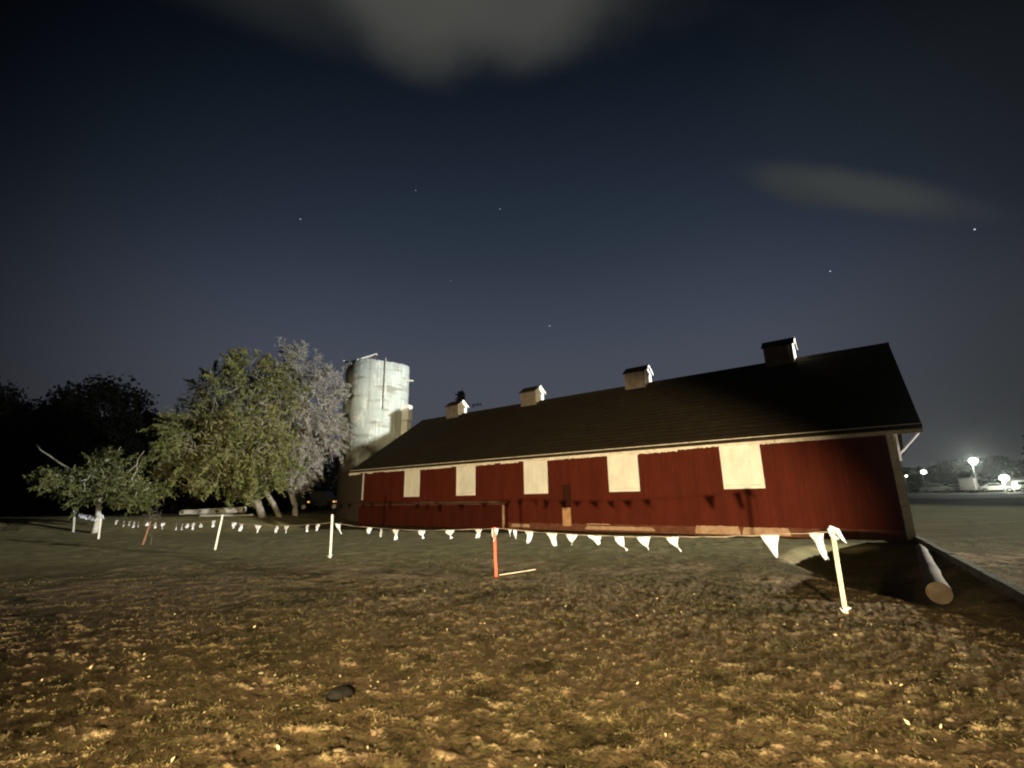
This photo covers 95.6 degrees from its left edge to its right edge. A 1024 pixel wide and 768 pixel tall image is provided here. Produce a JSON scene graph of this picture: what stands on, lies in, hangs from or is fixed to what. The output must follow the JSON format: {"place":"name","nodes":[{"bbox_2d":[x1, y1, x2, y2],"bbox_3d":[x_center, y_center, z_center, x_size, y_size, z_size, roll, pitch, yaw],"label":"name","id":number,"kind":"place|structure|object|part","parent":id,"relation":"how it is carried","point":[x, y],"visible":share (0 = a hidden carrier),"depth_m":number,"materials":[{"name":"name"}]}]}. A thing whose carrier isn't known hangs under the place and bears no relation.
{"place":"outdoors","nodes":[
{"label":"outdoors","id":0,"kind":"place"},
{"bbox_2d":[0,491,1023,767],"bbox_3d":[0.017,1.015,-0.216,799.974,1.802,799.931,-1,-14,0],"label":"ground","id":1,"kind":"structure","parent":0,"point":[46,549],"depth_m":5.13,"materials":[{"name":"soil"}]},
{"bbox_2d":[0,376,48,485],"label":"dark tree","id":2,"kind":"object","parent":1,"relation":"on","point":[11,399],"visible":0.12,"depth_m":61.79,"materials":[{"name":"plant"}]},
{"bbox_2d":[0,395,107,496],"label":"dark tree","id":3,"kind":"object","parent":1,"relation":"on","point":[31,449],"visible":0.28,"depth_m":56.54,"materials":[{"name":"plant"}]},
{"bbox_2d":[73,511,76,531],"bbox_3d":[-24.802,7.791,26.300,0.283,1.329,0.097,3,-14,-15],"label":"stake","id":4,"kind":"object","parent":1,"relation":"on","point":[74,522],"visible":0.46,"depth_m":26.29,"materials":[{"name":"white wood"}]},
{"bbox_2d":[16,371,159,496],"bbox_3d":[-54.093,7.703,60.329,18.301,19.216,13.987,-12,-18,38],"label":"dark tree","id":5,"kind":"object","parent":1,"relation":"on","point":[87,427],"visible":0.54,"depth_m":56.52,"materials":[{"name":"plant"}]},
{"bbox_2d":[23,444,174,532],"bbox_3d":[-23.677,5.910,26.430,8.506,5.070,4.986,-1,-14,0],"label":"tree","id":6,"kind":"object","parent":1,"relation":"on","point":[112,491],"visible":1,"depth_m":25.97,"materials":[{"name":"green plant"}]},
{"bbox_2d":[98,514,103,538],"bbox_3d":[-19.819,6.907,22.347,0.198,1.238,0.097,8,-17,-33],"label":"stake","id":7,"kind":"object","parent":1,"relation":"on","point":[100,523],"visible":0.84,"depth_m":22.37,"materials":[{"name":"white wood"}]},
{"bbox_2d":[87,406,167,510],"bbox_3d":[-48.528,9.852,59.858,9.917,14.536,12.302,5,-15,-22],"label":"dark tree","id":8,"kind":"object","parent":1,"relation":"on","point":[130,428],"visible":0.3,"depth_m":57.16,"materials":[{"name":"plant"}]},
{"bbox_2d":[142,522,150,544],"bbox_3d":[-14.601,6.005,18.547,0.189,0.990,0.036,8,-16,-31],"label":"stake","id":9,"kind":"object","parent":1,"relation":"on","point":[146,533],"visible":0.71,"depth_m":18.54,"materials":[{"name":"orange wood"}]},
{"bbox_2d":[138,505,162,543],"bbox_3d":[-14.666,5.670,18.849,0.881,1.648,0.628,-1,-14,0],"label":"twiggy weed","id":10,"kind":"object","parent":1,"relation":"on","point":[151,520],"visible":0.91,"depth_m":18.83,"materials":[{"name":"plant"}]},
{"bbox_2d":[0,477,336,516],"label":"undergrowth","id":11,"kind":"object","parent":1,"relation":"on","point":[21,502],"visible":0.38,"depth_m":41.28,"materials":[{"name":"green plant"}]},
{"bbox_2d":[142,419,211,501],"bbox_3d":[-41.901,10.373,60.491,11.318,13.283,9.768,-1,-14,0],"label":"dark tree","id":12,"kind":"object","parent":1,"relation":"on","point":[159,453],"visible":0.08,"depth_m":58.10,"materials":[{"name":"plant"}]},
{"bbox_2d":[179,506,246,514],"bbox_3d":[-20.573,8.724,31.980,4.378,0.491,0.434,-1,-14,-1],"label":"felled trunk","id":13,"kind":"object","parent":1,"relation":"on","point":[214,511],"visible":0.98,"depth_m":31.82,"materials":[{"name":"grey wood"}]},
{"bbox_2d":[214,515,222,549],"bbox_3d":[-10.169,5.184,16.097,0.152,1.260,0.036,5,-15,-24],"label":"stake","id":14,"kind":"object","parent":1,"relation":"on","point":[218,532],"visible":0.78,"depth_m":16.09,"materials":[{"name":"white wood"}]},
{"bbox_2d":[136,346,315,517],"bbox_3d":[-18.908,3.095,31.606,11.177,11.903,7.860,-1,-14,0],"label":"leafy tree","id":15,"kind":"object","parent":1,"relation":"on","point":[253,486],"visible":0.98,"depth_m":30.04,"materials":[{"name":"green plant"}]},
{"bbox_2d":[199,514,253,515],"bbox_3d":[-19.004,8.781,30.922,3.718,0.237,0.235,-2,-14,4],"label":"felled trunk","id":16,"kind":"object","parent":1,"relation":"on","point":[228,515],"visible":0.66,"depth_m":30.84,"materials":[{"name":"grey wood"}]},
{"bbox_2d":[186,423,275,498],"bbox_3d":[-35.015,10.294,59.381,11.824,12.415,9.037,2,-14,-11],"label":"dark tree","id":17,"kind":"object","parent":1,"relation":"on","point":[224,459],"visible":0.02,"depth_m":57.49,"materials":[{"name":"plant"}]},
{"bbox_2d":[271,423,335,506],"bbox_3d":[-29.021,11.218,63.076,10.558,12.475,8.511,7,-16,-31],"label":"dark tree","id":18,"kind":"object","parent":1,"relation":"on","point":[324,472],"visible":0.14,"depth_m":63.45,"materials":[{"name":"black plant"}]},
{"bbox_2d":[260,337,357,515],"bbox_3d":[-14.735,2.876,33.549,7.368,13.156,4.860,-1,-14,0],"label":"bare tree","id":19,"kind":"object","parent":1,"relation":"on","point":[319,376],"visible":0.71,"depth_m":33.33,"materials":[{"name":"grey plant"}]},
{"bbox_2d":[295,491,336,510],"bbox_3d":[-17.853,10.959,43.711,4.670,1.759,1.915,0,-14,-3],"label":"parked car","id":20,"kind":"object","parent":1,"relation":"on","point":[309,501],"visible":0.62,"depth_m":42.83,"materials":[{"name":"black paint"}]},
{"bbox_3d":[-18.373,10.266,42.915,2.820,0.500,0.024,0,-14,-3],"label":"window","id":21,"kind":"part","parent":20,"relation":"part of","materials":[{"name":"black glass"}]},
{"bbox_2d":[328,514,332,557],"bbox_3d":[-5.111,4.361,13.166,0.137,1.280,0.082,2,-14,-11],"label":"stake","id":22,"kind":"object","parent":1,"relation":"on","point":[330,549],"visible":0.79,"depth_m":13.17,"materials":[{"name":"white wood"}]},
{"bbox_2d":[322,452,339,495],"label":"dark tree","id":23,"kind":"object","parent":1,"relation":"on","point":[334,473],"visible":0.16,"depth_m":63.00,"materials":[{"name":"plant"}]},
{"bbox_2d":[326,685,354,701],"bbox_3d":[-1.378,2.512,3.731,0.227,0.161,0.162,24,-26,-34],"label":"stone","id":24,"kind":"object","parent":1,"relation":"on","point":[338,693],"visible":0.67,"depth_m":3.69,"materials":[{"name":"grey stone"}]},
{"bbox_2d":[335,353,412,521],"bbox_3d":[-11.604,4.842,40.059,6.046,14.066,5.513,-1,-14,0],"label":"silo","id":25,"kind":"object","parent":1,"relation":"on","point":[377,410],"visible":0.68,"depth_m":38.24,"materials":[{"name":"concrete"}]},
{"bbox_2d":[455,391,480,410],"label":"conifer","id":26,"kind":"object","parent":1,"relation":"on","point":[461,395],"visible":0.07,"depth_m":61.16,"materials":[{"name":"black plant"}]},
{"bbox_2d":[493,527,497,576],"bbox_3d":[-0.342,3.481,9.483,0.089,1.060,0.036,-2,-14,3],"label":"stake","id":27,"kind":"object","parent":1,"relation":"on","point":[495,556],"visible":0.74,"depth_m":9.47,"materials":[{"name":"wood"}]},
{"bbox_2d":[77,511,832,559],"bbox_3d":[-10.285,4.814,16.199,35.781,0.677,0.952,-10,-17,33],"label":"pennant line","id":28,"kind":"object","parent":27,"relation":"hanging from","point":[771,541],"visible":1,"depth_m":8.55,"materials":[{"name":"white fabric"}]},
{"bbox_2d":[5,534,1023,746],"bbox_3d":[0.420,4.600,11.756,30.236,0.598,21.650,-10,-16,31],"label":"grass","id":29,"kind":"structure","parent":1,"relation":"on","point":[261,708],"depth_m":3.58,"materials":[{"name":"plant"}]},
{"bbox_2d":[6,587,1023,767],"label":"soil clods","id":30,"kind":"object","parent":1,"relation":"on","point":[468,747],"visible":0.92,"depth_m":3.27,"materials":[{"name":"brown soil"}]},
{"bbox_2d":[27,590,1002,767],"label":"leaf litter","id":31,"kind":"object","parent":1,"relation":"on","point":[515,765],"visible":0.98,"depth_m":3.46,"materials":[{"name":"brown plant"}]},
{"bbox_2d":[499,569,535,574],"bbox_3d":[0.115,3.885,9.597,0.840,0.016,0.044,2,-14,-26],"label":"fallen lath","id":32,"kind":"object","parent":1,"relation":"on","point":[517,572],"visible":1,"depth_m":9.58,"materials":[{"name":"brown wood"}]},
{"bbox_2d":[349,337,922,540],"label":"barn","id":33,"kind":"structure","parent":1,"relation":"on","point":[782,440],"depth_m":21.24,"materials":[{"name":"red painted wood boards"},{"name":"dark shingle"},{"name":"white paint"}]},
{"bbox_2d":[439,501,465,502],"bbox_3d":[-3.475,6.896,27.087,2.200,0.045,0.180,-12,-2,38],"label":"plank","id":34,"kind":"object","parent":33,"relation":"on","point":[454,502],"visible":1,"depth_m":26.95,"materials":[{"name":"brown wood"}]},
{"bbox_2d":[465,501,500,502],"bbox_3d":[-1.633,6.530,25.760,2.400,0.044,0.180,-11,-1,34],"label":"plank","id":35,"kind":"object","parent":33,"relation":"on","point":[481,501],"visible":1,"depth_m":25.77,"materials":[{"name":"brown wood"}]},
{"bbox_2d":[827,525,850,613],"bbox_3d":[4.368,2.496,6.139,0.212,1.208,0.097,-6,-15,21],"label":"stake","id":36,"kind":"object","parent":1,"relation":"on","point":[845,608],"visible":0.88,"depth_m":6.19,"materials":[{"name":"white wood"}]},
{"bbox_2d":[902,467,928,492],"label":"roadside tree","id":37,"kind":"object","parent":1,"relation":"on","point":[914,483],"visible":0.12,"depth_m":112.14,"materials":[{"name":"green plant"}]},
{"bbox_2d":[921,470,926,486],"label":"pole lamp","id":38,"kind":"object","parent":1,"relation":"on","point":[923,472],"visible":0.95,"depth_m":87.97,"materials":[{"name":"grey"}]},
{"bbox_2d":[903,466,955,492],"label":"roadside tree","id":39,"kind":"object","parent":1,"relation":"on","point":[934,476],"visible":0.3,"depth_m":115.20,"materials":[{"name":"green plant"}]},
{"bbox_2d":[916,544,953,604],"bbox_3d":[8.287,3.568,9.303,0.294,0.295,7.557,-12,-18,37],"label":"utility pole log","id":40,"kind":"object","parent":1,"relation":"on","point":[938,590],"visible":1,"depth_m":6.79,"materials":[{"name":"grey wood"}]},
{"bbox_2d":[919,484,953,492],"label":"parked car","id":41,"kind":"object","parent":1,"relation":"on","point":[928,488],"visible":0.98,"depth_m":79.64,"materials":[{"name":"white paint"}]},
{"bbox_2d":[922,483,951,492],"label":"parked car","id":42,"kind":"object","parent":1,"relation":"on","point":[923,485],"visible":0.27,"depth_m":88.12,"materials":[{"name":"silver metal"}]},
{"bbox_2d":[918,458,995,492],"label":"roadside tree","id":43,"kind":"object","parent":1,"relation":"on","point":[957,469],"visible":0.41,"depth_m":115.05,"materials":[{"name":"green plant"}]},
{"bbox_2d":[944,484,970,492],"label":"parked car","id":44,"kind":"object","parent":1,"relation":"on","point":[955,487],"visible":0.4,"depth_m":80.68,"materials":[{"name":"silver metal"}]},
{"bbox_2d":[908,495,1023,498],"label":"drive","id":45,"kind":"structure","parent":1,"relation":"on","point":[969,497],"depth_m":53.00,"materials":[{"name":"grey asphalt"}]},
{"bbox_2d":[915,536,1023,603],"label":"kerb","id":46,"kind":"structure","parent":1,"relation":"on","point":[1011,590],"depth_m":8.07,"materials":[{"name":"grey concrete"}]},
{"bbox_2d":[958,478,980,492],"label":"parked car","id":47,"kind":"object","parent":1,"relation":"on","point":[965,484],"visible":0.91,"depth_m":76.92,"materials":[{"name":"white paint"}]},
{"bbox_2d":[968,458,979,491],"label":"pole lamp","id":48,"kind":"object","parent":1,"relation":"on","point":[972,461],"visible":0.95,"depth_m":78.51,"materials":[{"name":"grey"}]},
{"bbox_2d":[967,455,1023,491],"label":"roadside tree","id":49,"kind":"object","parent":1,"relation":"on","point":[999,466],"visible":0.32,"depth_m":114.60,"materials":[{"name":"grey plant"}]},
{"bbox_2d":[978,483,1012,491],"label":"parked car","id":50,"kind":"object","parent":1,"relation":"on","point":[992,486],"visible":0.84,"depth_m":76.19,"materials":[{"name":"white paint"}]},
{"bbox_2d":[999,475,1009,491],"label":"pole lamp","id":51,"kind":"object","parent":1,"relation":"on","point":[1003,478],"visible":0.93,"depth_m":72.94,"materials":[{"name":"grey"}]},
{"bbox_2d":[1004,477,1023,491],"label":"white building","id":52,"kind":"structure","parent":1,"relation":"on","point":[1009,482],"depth_m":81.98,"materials":[{"name":"metal"}]},
{"bbox_2d":[1012,481,1023,491],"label":"parked car","id":53,"kind":"object","parent":1,"relation":"on","point":[1020,485],"visible":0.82,"depth_m":73.89,"materials":[{"name":"white paint"}]},
{"bbox_2d":[0,0,1023,485],"label":"sky","id":54,"kind":"structure","parent":0,"point":[604,189],"materials":[{"name":"blue"}]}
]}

